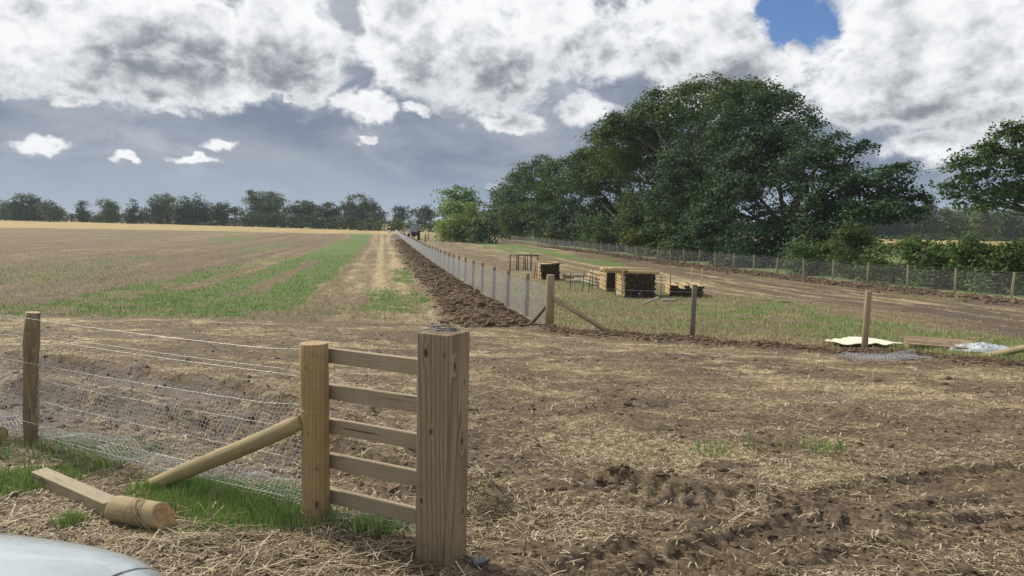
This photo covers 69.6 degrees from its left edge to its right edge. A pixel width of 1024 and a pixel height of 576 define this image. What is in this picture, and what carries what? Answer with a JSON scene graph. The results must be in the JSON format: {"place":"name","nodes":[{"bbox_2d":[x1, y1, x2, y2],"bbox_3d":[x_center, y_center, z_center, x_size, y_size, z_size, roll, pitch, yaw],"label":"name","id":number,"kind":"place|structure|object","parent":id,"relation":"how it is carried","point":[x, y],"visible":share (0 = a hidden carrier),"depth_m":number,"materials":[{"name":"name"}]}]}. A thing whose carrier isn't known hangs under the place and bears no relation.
{"place":"outdoors","nodes":[
{"label":"outdoors","id":0,"kind":"place"},
{"bbox_2d":[0,215,1023,575],"bbox_3d":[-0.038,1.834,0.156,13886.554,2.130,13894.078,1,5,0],"label":"ground","id":1,"kind":"structure","parent":0,"point":[202,243],"depth_m":8.21,"materials":[{"name":"brown soil"}]},
{"bbox_2d":[0,427,7,442],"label":"log offcut","id":2,"kind":"object","parent":1,"relation":"on","point":[4,432],"visible":0.94,"depth_m":5.75,"materials":[{"name":"brown wood"}]},
{"bbox_2d":[0,199,13,219],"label":"tree","id":3,"kind":"object","parent":1,"relation":"on","point":[2,211],"visible":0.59,"depth_m":327.76,"materials":[{"name":"green plant"}]},
{"bbox_2d":[2,193,49,220],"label":"tree","id":4,"kind":"object","parent":1,"relation":"on","point":[21,210],"visible":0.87,"depth_m":317.62,"materials":[{"name":"green plant"}]},
{"bbox_2d":[36,199,71,221],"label":"tree","id":5,"kind":"object","parent":1,"relation":"on","point":[54,213],"visible":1,"depth_m":309.52,"materials":[{"name":"green plant"}]},
{"bbox_2d":[31,467,115,517],"bbox_3d":[-2.709,1.267,4.567,1.029,0.125,0.101,5,6,36],"label":"timber offcut","id":6,"kind":"object","parent":1,"relation":"on","point":[60,484],"visible":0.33,"depth_m":4.53,"materials":[{"name":"brown wood"}]},
{"bbox_2d":[0,533,162,575],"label":"parked car","id":7,"kind":"object","parent":1,"relation":"on","point":[21,555],"visible":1,"depth_m":1.67,"materials":[{"name":"silver metal"}]},
{"bbox_2d":[71,200,91,221],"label":"tree","id":8,"kind":"object","parent":1,"relation":"on","point":[81,211],"visible":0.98,"depth_m":318.25,"materials":[{"name":"green plant"}]},
{"bbox_2d":[86,197,123,222],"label":"tree","id":9,"kind":"object","parent":1,"relation":"on","point":[110,211],"visible":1,"depth_m":309.31,"materials":[{"name":"green plant"}]},
{"bbox_2d":[1,213,250,225],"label":"hedge","id":10,"kind":"object","parent":1,"relation":"on","point":[74,220],"visible":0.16,"depth_m":326.87,"materials":[{"name":"green plant"}]},
{"bbox_2d":[119,198,153,223],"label":"tree","id":11,"kind":"object","parent":1,"relation":"on","point":[130,217],"visible":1,"depth_m":300.48,"materials":[{"name":"green plant"}]},
{"bbox_2d":[144,192,181,223],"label":"tree","id":12,"kind":"object","parent":1,"relation":"on","point":[162,210],"visible":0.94,"depth_m":309.02,"materials":[{"name":"green plant"}]},
{"bbox_2d":[168,192,215,224],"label":"tree","id":13,"kind":"object","parent":1,"relation":"on","point":[188,212],"visible":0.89,"depth_m":299.23,"materials":[{"name":"green plant"}]},
{"bbox_2d":[173,221,237,225],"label":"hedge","id":14,"kind":"object","parent":1,"relation":"on","point":[202,223],"visible":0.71,"depth_m":296.14,"materials":[{"name":"green plant"}]},
{"bbox_2d":[205,200,243,225],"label":"tree","id":15,"kind":"object","parent":1,"relation":"on","point":[217,214],"visible":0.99,"depth_m":291.88,"materials":[{"name":"green plant"}]},
{"bbox_2d":[0,311,471,531],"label":"wire fence","id":16,"kind":"object","parent":1,"relation":"on","point":[311,422],"visible":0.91,"depth_m":4.50,"materials":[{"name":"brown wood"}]},
{"bbox_2d":[328,347,416,523],"bbox_3d":[-0.701,0.820,4.083,0.912,0.914,0.038,4,5,26],"label":"slatted fence","id":17,"kind":"object","parent":16,"relation":"attached to","point":[383,435],"visible":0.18,"depth_m":4.10,"materials":[{"name":"brown wood"}]},
{"bbox_2d":[240,189,290,226],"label":"tree","id":18,"kind":"object","parent":1,"relation":"on","point":[272,200],"visible":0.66,"depth_m":299.37,"materials":[{"name":"green plant"}]},
{"bbox_2d":[0,489,564,575],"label":"straw stalks","id":19,"kind":"object","parent":1,"relation":"on","point":[258,554],"visible":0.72,"depth_m":3.76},
{"bbox_2d":[280,199,321,227],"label":"tree","id":20,"kind":"object","parent":1,"relation":"on","point":[308,207],"visible":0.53,"depth_m":291.11,"materials":[{"name":"green plant"}]},
{"bbox_2d":[237,212,384,230],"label":"hedge","id":21,"kind":"object","parent":1,"relation":"on","point":[274,218],"visible":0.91,"depth_m":262.18,"materials":[{"name":"green plant"}]},
{"bbox_2d":[308,201,343,227],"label":"tree","id":22,"kind":"object","parent":1,"relation":"on","point":[324,213],"visible":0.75,"depth_m":282.71,"materials":[{"name":"green plant"}]},
{"bbox_2d":[343,531,355,539],"bbox_3d":[-0.882,1.347,3.996,0.068,0.060,0.061,1,5,0],"label":"stone","id":23,"kind":"object","parent":1,"relation":"on","point":[350,534],"visible":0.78,"depth_m":3.98,"materials":[{"name":"grey stone"}]},
{"bbox_2d":[335,192,382,228],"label":"tree","id":24,"kind":"object","parent":1,"relation":"on","point":[358,210],"visible":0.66,"depth_m":291.25,"materials":[{"name":"green plant"}]},
{"bbox_2d":[363,210,390,228],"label":"tree","id":25,"kind":"object","parent":1,"relation":"on","point":[382,214],"visible":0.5,"depth_m":283.45,"materials":[{"name":"green plant"}]},
{"bbox_2d":[356,217,413,231],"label":"hedge","id":26,"kind":"object","parent":1,"relation":"on","point":[370,226],"visible":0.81,"depth_m":236.09,"materials":[{"name":"green plant"}]},
{"bbox_2d":[386,205,418,229],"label":"tree","id":27,"kind":"object","parent":1,"relation":"on","point":[401,215],"visible":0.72,"depth_m":274.35,"materials":[{"name":"green plant"}]},
{"bbox_2d":[407,224,419,239],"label":"tractor","id":28,"kind":"object","parent":1,"relation":"on","point":[414,230],"visible":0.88,"depth_m":126.32,"materials":[{"name":"grey metal"}]},
{"bbox_2d":[413,203,440,229],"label":"tree","id":29,"kind":"object","parent":1,"relation":"on","point":[426,212],"visible":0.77,"depth_m":282.83,"materials":[{"name":"green plant"}]},
{"bbox_2d":[418,222,437,231],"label":"hedge","id":30,"kind":"object","parent":1,"relation":"on","point":[426,226],"visible":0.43,"depth_m":231.80,"materials":[{"name":"green plant"}]},
{"bbox_2d":[415,330,469,570],"bbox_3d":[-0.363,0.969,3.823,0.197,1.500,0.197,4,5,27],"label":"gate post","id":31,"kind":"object","parent":1,"relation":"on","point":[442,433],"visible":0.79,"depth_m":3.73,"materials":[{"name":"brown wood"}]},
{"bbox_2d":[424,325,460,331],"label":"wire offcuts","id":32,"kind":"object","parent":31,"relation":"on","point":[440,328],"visible":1,"depth_m":3.72,"materials":[{"name":"metal"}]},
{"bbox_2d":[429,185,485,240],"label":"broadleaf tree","id":33,"kind":"object","parent":1,"relation":"on","point":[462,196],"visible":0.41,"depth_m":126.43,"materials":[{"name":"green plant"}]},
{"bbox_2d":[431,198,488,242],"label":"broadleaf tree","id":34,"kind":"object","parent":1,"relation":"on","point":[455,226],"visible":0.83,"depth_m":116.81,"materials":[{"name":"green plant"}]},
{"bbox_2d":[472,556,487,566],"bbox_3d":[-0.160,1.413,3.805,0.095,0.043,0.044,-1,5,-26],"label":"metal sleeve","id":35,"kind":"object","parent":1,"relation":"on","point":[482,560],"visible":0.98,"depth_m":3.79,"materials":[{"name":"metal"}]},
{"bbox_2d":[463,215,504,243],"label":"bush","id":36,"kind":"object","parent":1,"relation":"on","point":[479,228],"visible":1,"depth_m":112.46,"materials":[{"name":"green plant"}]},
{"bbox_2d":[395,229,610,330],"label":"wire fence","id":37,"kind":"object","parent":1,"relation":"on","point":[550,300],"visible":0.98,"depth_m":20.91,"materials":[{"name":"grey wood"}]},
{"bbox_2d":[0,239,1023,575],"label":"soil clods","id":38,"kind":"object","parent":1,"relation":"on","point":[492,311],"visible":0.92,"depth_m":9.65,"materials":[{"name":"brown soil"}]},
{"bbox_2d":[0,249,1023,551],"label":"grass","id":39,"kind":"structure","parent":1,"relation":"on","point":[18,471],"depth_m":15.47,"materials":[{"name":"green plant"}]},
{"bbox_2d":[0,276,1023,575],"bbox_3d":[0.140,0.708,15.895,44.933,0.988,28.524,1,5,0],"label":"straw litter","id":40,"kind":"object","parent":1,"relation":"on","point":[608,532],"visible":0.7,"depth_m":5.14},
{"bbox_2d":[105,495,174,530],"bbox_3d":[-2.094,1.266,4.152,0.398,0.166,0.163,3,5,20],"label":"log offcut","id":41,"kind":"object","parent":40,"relation":"on","point":[145,513],"visible":0.97,"depth_m":4.11,"materials":[{"name":"brown wood"}]},
{"bbox_2d":[0,243,1023,359],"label":"stubble","id":42,"kind":"object","parent":1,"relation":"on","point":[775,336],"visible":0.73,"depth_m":19.31,"materials":[{"name":"beige plant"}]},
{"bbox_2d":[502,225,526,239],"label":"bush","id":43,"kind":"object","parent":1,"relation":"on","point":[517,232],"visible":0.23,"depth_m":146.77,"materials":[{"name":"green plant"}]},
{"bbox_2d":[510,254,538,269],"bbox_3d":[0.714,-1.466,42.850,1.715,0.980,0.113,1,5,-2],"label":"post rack","id":44,"kind":"object","parent":1,"relation":"on","point":[517,258],"visible":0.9,"depth_m":42.79,"materials":[{"name":"wood"}]},
{"bbox_2d":[479,153,577,242],"bbox_3d":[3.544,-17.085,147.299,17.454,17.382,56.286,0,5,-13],"label":"broadleaf tree","id":45,"kind":"object","parent":1,"relation":"on","point":[531,211],"visible":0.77,"depth_m":135.99,"materials":[{"name":"green plant"}]},
{"bbox_2d":[530,253,531,270],"bbox_3d":[1.106,-1.471,42.655,0.100,1.100,0.100,1,5,0],"label":"wooden post","id":46,"kind":"object","parent":1,"relation":"on","point":[530,261],"visible":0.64,"depth_m":42.60,"materials":[{"name":"brown wood"}]},
{"bbox_2d":[535,226,572,244],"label":"bush","id":47,"kind":"object","parent":1,"relation":"on","point":[553,234],"visible":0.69,"depth_m":109.70,"materials":[{"name":"green plant"}]},
{"bbox_2d":[563,274,573,277],"bbox_3d":[2.774,-0.591,36.192,0.554,0.216,0.220,3,5,17],"label":"peeled log","id":48,"kind":"object","parent":1,"relation":"on","point":[567,275],"visible":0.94,"depth_m":36.11,"materials":[{"name":"brown wood"}]},
{"bbox_2d":[536,139,607,245],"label":"broadleaf tree","id":49,"kind":"object","parent":1,"relation":"on","point":[563,220],"visible":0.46,"depth_m":109.44,"materials":[{"name":"green plant"}]},
{"bbox_2d":[566,279,581,281],"bbox_3d":[2.773,-0.316,32.840,0.702,0.142,0.138,1,5,1],"label":"peeled log","id":50,"kind":"object","parent":1,"relation":"on","point":[574,280],"visible":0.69,"depth_m":32.78,"materials":[{"name":"brown wood"}]},
{"bbox_2d":[574,274,585,276],"bbox_3d":[3.317,-0.636,37.361,0.903,0.172,0.165,2,5,13],"label":"peeled log","id":51,"kind":"object","parent":1,"relation":"on","point":[578,275],"visible":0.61,"depth_m":37.27,"materials":[{"name":"brown wood"}]},
{"bbox_2d":[581,279,599,285],"bbox_3d":[3.304,-0.194,30.854,0.920,0.285,0.138,5,6,40],"label":"peeled log","id":52,"kind":"object","parent":1,"relation":"on","point":[586,281],"visible":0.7,"depth_m":30.85,"materials":[{"name":"brown wood"}]},
{"bbox_2d":[584,277,599,283],"bbox_3d":[3.641,-0.296,32.674,1.020,0.303,0.138,4,6,29],"label":"peeled log","id":53,"kind":"object","parent":1,"relation":"on","point":[588,279],"visible":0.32,"depth_m":32.69,"materials":[{"name":"yellow wood"}]},
{"bbox_2d":[587,273,599,279],"bbox_3d":[3.953,-0.503,34.645,0.152,0.334,1.122,-2,6,-37],"label":"peeled log","id":54,"kind":"object","parent":1,"relation":"on","point":[588,274],"visible":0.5,"depth_m":34.68,"materials":[{"name":"yellow wood"}]},
{"bbox_2d":[586,222,627,251],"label":"bush","id":55,"kind":"object","parent":1,"relation":"on","point":[605,239],"visible":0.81,"depth_m":85.31,"materials":[{"name":"green plant"}]},
{"bbox_2d":[557,128,665,251],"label":"broadleaf tree","id":56,"kind":"object","parent":1,"relation":"on","point":[594,188],"visible":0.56,"depth_m":94.04,"materials":[{"name":"green plant"}]},
{"bbox_2d":[621,271,622,296],"bbox_3d":[3.773,-0.072,25.210,0.043,1.050,0.042,1,5,0],"label":"upright stake","id":57,"kind":"object","parent":1,"relation":"on","point":[622,285],"visible":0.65,"depth_m":25.20,"materials":[{"name":"yellow wood"}]},
{"bbox_2d":[604,464,642,483],"bbox_3d":[0.774,1.311,5.220,0.312,0.120,0.169,-2,6,-30],"label":"soil lump","id":58,"kind":"object","parent":1,"relation":"on","point":[616,467],"visible":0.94,"depth_m":5.21,"materials":[{"name":"brown soil"}]},
{"bbox_2d":[614,228,658,255],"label":"bush","id":59,"kind":"object","parent":1,"relation":"on","point":[631,235],"visible":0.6,"depth_m":74.08,"materials":[{"name":"green plant"}]},
{"bbox_2d":[642,297,658,304],"bbox_3d":[4.165,0.391,22.171,0.544,0.275,0.071,0,5,-11],"label":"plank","id":60,"kind":"object","parent":1,"relation":"on","point":[651,300],"visible":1,"depth_m":22.15,"materials":[{"name":"brown wood"}]},
{"bbox_2d":[655,468,678,478],"bbox_3d":[1.080,1.299,5.136,0.172,0.097,0.135,1,5,0],"label":"soil lump","id":61,"kind":"object","parent":1,"relation":"on","point":[660,473],"visible":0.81,"depth_m":5.11,"materials":[{"name":"brown soil"}]},
{"bbox_2d":[662,298,675,301],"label":"branch","id":62,"kind":"object","parent":1,"relation":"on","point":[672,299],"visible":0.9,"depth_m":23.80,"materials":[{"name":"brown wood"}]},
{"bbox_2d":[654,240,707,260],"bbox_3d":[15.220,-2.995,65.094,5.994,2.502,4.060,1,5,0],"label":"bush","id":63,"kind":"object","parent":1,"relation":"on","point":[678,256],"visible":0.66,"depth_m":64.56,"materials":[{"name":"green plant"}]},
{"bbox_2d":[632,176,749,259],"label":"broadleaf tree","id":64,"kind":"object","parent":1,"relation":"on","point":[658,238],"visible":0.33,"depth_m":68.24,"materials":[{"name":"green plant"}]},
{"bbox_2d":[574,71,814,251],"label":"broadleaf tree","id":65,"kind":"object","parent":1,"relation":"on","point":[629,134],"visible":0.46,"depth_m":78.84,"materials":[{"name":"green plant"}]},
{"bbox_2d":[699,241,791,267],"bbox_3d":[17.348,-2.104,53.786,6.931,2.652,4.073,1,5,0],"label":"bush","id":66,"kind":"object","parent":1,"relation":"on","point":[745,261],"visible":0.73,"depth_m":53.36,"materials":[{"name":"green plant"}]},
{"bbox_2d":[505,235,1023,299],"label":"wire fence","id":67,"kind":"object","parent":1,"relation":"on","point":[907,276],"visible":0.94,"depth_m":42.03,"materials":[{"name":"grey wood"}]},
{"bbox_2d":[634,83,942,268],"bbox_3d":[20.038,-8.716,58.701,13.411,15.031,31.260,0,5,-11],"label":"broadleaf tree","id":68,"kind":"object","parent":1,"relation":"on","point":[782,142],"visible":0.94,"depth_m":55.60,"materials":[{"name":"green plant"}]},
{"bbox_2d":[558,284,1023,356],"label":"wire fence","id":69,"kind":"object","parent":1,"relation":"on","point":[866,324],"visible":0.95,"depth_m":12.50,"materials":[{"name":"grey wood"}]},
{"bbox_2d":[774,237,849,274],"bbox_3d":[18.629,-1.762,44.960,5.340,2.672,3.437,1,5,0],"label":"bush","id":70,"kind":"object","parent":1,"relation":"on","point":[814,251],"visible":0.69,"depth_m":44.56,"materials":[{"name":"green plant"}]},
{"bbox_2d":[817,219,894,278],"bbox_3d":[19.609,-2.062,41.340,4.581,3.597,3.580,1,5,0],"label":"bush","id":71,"kind":"object","parent":1,"relation":"on","point":[859,237],"visible":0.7,"depth_m":41.00,"materials":[{"name":"green plant"}]},
{"bbox_2d":[825,336,903,345],"bbox_3d":[6.212,0.966,13.528,1.611,0.160,1.171,-2,6,-31],"label":"wooden sheet","id":72,"kind":"object","parent":1,"relation":"on","point":[848,340],"visible":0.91,"depth_m":13.45,"materials":[{"name":"beige wood"}]},
{"bbox_2d":[842,206,890,238],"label":"woodland tree","id":73,"kind":"object","parent":1,"relation":"on","point":[872,230],"visible":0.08,"depth_m":233.10,"materials":[{"name":"green plant"}]},
{"bbox_2d":[843,233,926,283],"bbox_3d":[19.789,-1.400,37.735,5.153,2.972,3.136,1,5,0],"label":"bush","id":74,"kind":"object","parent":1,"relation":"on","point":[880,261],"visible":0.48,"depth_m":37.67,"materials":[{"name":"green plant"}]},
{"bbox_2d":[838,349,933,361],"bbox_3d":[5.738,1.053,11.384,1.331,0.117,0.699,1,5,0],"label":"spare netting","id":75,"kind":"object","parent":1,"relation":"on","point":[886,356],"visible":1,"depth_m":11.36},
{"bbox_2d":[875,204,907,238],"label":"woodland tree","id":76,"kind":"object","parent":1,"relation":"on","point":[895,230],"visible":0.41,"depth_m":239.18,"materials":[{"name":"green plant"}]},
{"bbox_2d":[900,203,921,235],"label":"woodland tree","id":77,"kind":"object","parent":1,"relation":"on","point":[905,230],"visible":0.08,"depth_m":246.40,"materials":[{"name":"green plant"}]},
{"bbox_2d":[896,202,949,239],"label":"woodland tree","id":78,"kind":"object","parent":1,"relation":"on","point":[927,227],"visible":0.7,"depth_m":232.79,"materials":[{"name":"green plant"}]},
{"bbox_2d":[886,233,964,285],"bbox_3d":[20.527,-1.313,36.020,4.327,2.920,2.947,1,5,0],"label":"bush","id":79,"kind":"object","parent":1,"relation":"on","point":[910,247],"visible":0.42,"depth_m":35.92,"materials":[{"name":"green plant"}]},
{"bbox_2d":[902,336,973,349],"bbox_3d":[7.868,1.048,13.535,1.167,0.124,1.100,3,5,24],"label":"pallet","id":80,"kind":"object","parent":1,"relation":"on","point":[910,342],"visible":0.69,"depth_m":13.55,"materials":[{"name":"brown wood"}]},
{"bbox_2d":[900,243,989,290],"bbox_3d":[20.614,-0.946,34.456,4.893,2.428,2.917,1,5,0],"label":"bush","id":81,"kind":"object","parent":1,"relation":"on","point":[939,262],"visible":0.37,"depth_m":34.35,"materials":[{"name":"green plant"}]},
{"bbox_2d":[874,233,1023,241],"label":"hedge","id":82,"kind":"object","parent":1,"relation":"on","point":[928,236],"visible":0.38,"depth_m":224.78,"materials":[{"name":"green plant"}]},
{"bbox_2d":[934,206,968,239],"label":"woodland tree","id":83,"kind":"object","parent":1,"relation":"on","point":[954,224],"visible":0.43,"depth_m":240.05,"materials":[{"name":"green plant"}]},
{"bbox_2d":[951,206,976,239],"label":"woodland tree","id":84,"kind":"object","parent":1,"relation":"on","point":[964,215],"visible":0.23,"depth_m":246.63,"materials":[{"name":"green plant"}]},
{"bbox_2d":[940,523,990,536],"bbox_3d":[2.644,1.419,4.293,0.276,0.077,0.171,3,5,25],"label":"soil lump","id":85,"kind":"object","parent":1,"relation":"on","point":[953,526],"visible":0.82,"depth_m":4.27,"materials":[{"name":"brown soil"}]},
{"bbox_2d":[925,116,1023,215],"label":"broadleaf tree","id":86,"kind":"object","parent":1,"relation":"on","point":[990,149],"visible":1,"depth_m":43.15,"materials":[{"name":"green plant"}]},
{"bbox_2d":[936,227,1016,292],"bbox_3d":[20.960,-1.191,33.157,3.379,3.106,3.121,1,5,0],"label":"bush","id":87,"kind":"object","parent":1,"relation":"on","point":[972,245],"visible":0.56,"depth_m":32.85,"materials":[{"name":"green plant"}]},
{"bbox_2d":[964,205,1005,240],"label":"woodland tree","id":88,"kind":"object","parent":1,"relation":"on","point":[985,224],"visible":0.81,"depth_m":233.12,"materials":[{"name":"green plant"}]},
{"bbox_2d":[949,342,1021,354],"bbox_3d":[8.306,1.053,13.038,1.340,0.194,0.960,1,5,0],"label":"plastic sheet","id":89,"kind":"object","parent":1,"relation":"on","point":[984,346],"visible":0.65,"depth_m":12.84,"materials":[{"name":"white plastic"}]},
{"bbox_2d":[959,238,1023,294],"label":"bush","id":90,"kind":"object","parent":1,"relation":"on","point":[1010,258],"visible":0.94,"depth_m":31.05,"materials":[{"name":"green plant"}]},
{"bbox_2d":[988,210,1022,239],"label":"woodland tree","id":91,"kind":"object","parent":1,"relation":"on","point":[1011,228],"visible":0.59,"depth_m":240.00,"materials":[{"name":"green plant"}]},
{"bbox_2d":[1007,203,1023,237],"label":"woodland tree","id":92,"kind":"object","parent":1,"relation":"on","point":[1020,221],"visible":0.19,"depth_m":246.43,"materials":[{"name":"green plant"}]},
{"bbox_2d":[1017,216,1023,239],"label":"woodland tree","id":93,"kind":"object","parent":1,"relation":"on","point":[1022,220],"visible":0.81,"depth_m":237.28,"materials":[{"name":"green plant"}]},
{"bbox_2d":[0,0,1023,224],"label":"sky","id":94,"kind":"structure","parent":0,"point":[392,102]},
{"bbox_3d":[4.444,-0.512,26.038,0.101,0.097,1.750,20,4,-4],"label":"fence post log","id":95,"kind":"object","parent":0,"visible":0},
{"bbox_2d":[628,270,659,274],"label":"timber beam","id":96,"kind":"structure","parent":95,"relation":"on","point":[642,272],"depth_m":25.17,"materials":[{"name":"yellow wood"}]},
{"bbox_2d":[603,268,634,270],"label":"timber beam","id":97,"kind":"structure","parent":96,"relation":"on","point":[610,269],"depth_m":25.22,"materials":[{"name":"yellow wood"}]},
{"bbox_3d":[4.848,-0.497,26.037,0.101,0.097,1.750,-18,5,0],"label":"fence post log","id":98,"kind":"object","parent":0,"visible":0},
{"bbox_2d":[604,271,627,272],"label":"timber beam","id":99,"kind":"structure","parent":98,"relation":"on","point":[615,271],"depth_m":25.34,"materials":[{"name":"yellow wood"}]},
{"bbox_2d":[611,267,651,270],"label":"timber beam","id":100,"kind":"structure","parent":99,"relation":"on","point":[648,269],"depth_m":25.32,"materials":[{"name":"yellow wood"}]}
]}

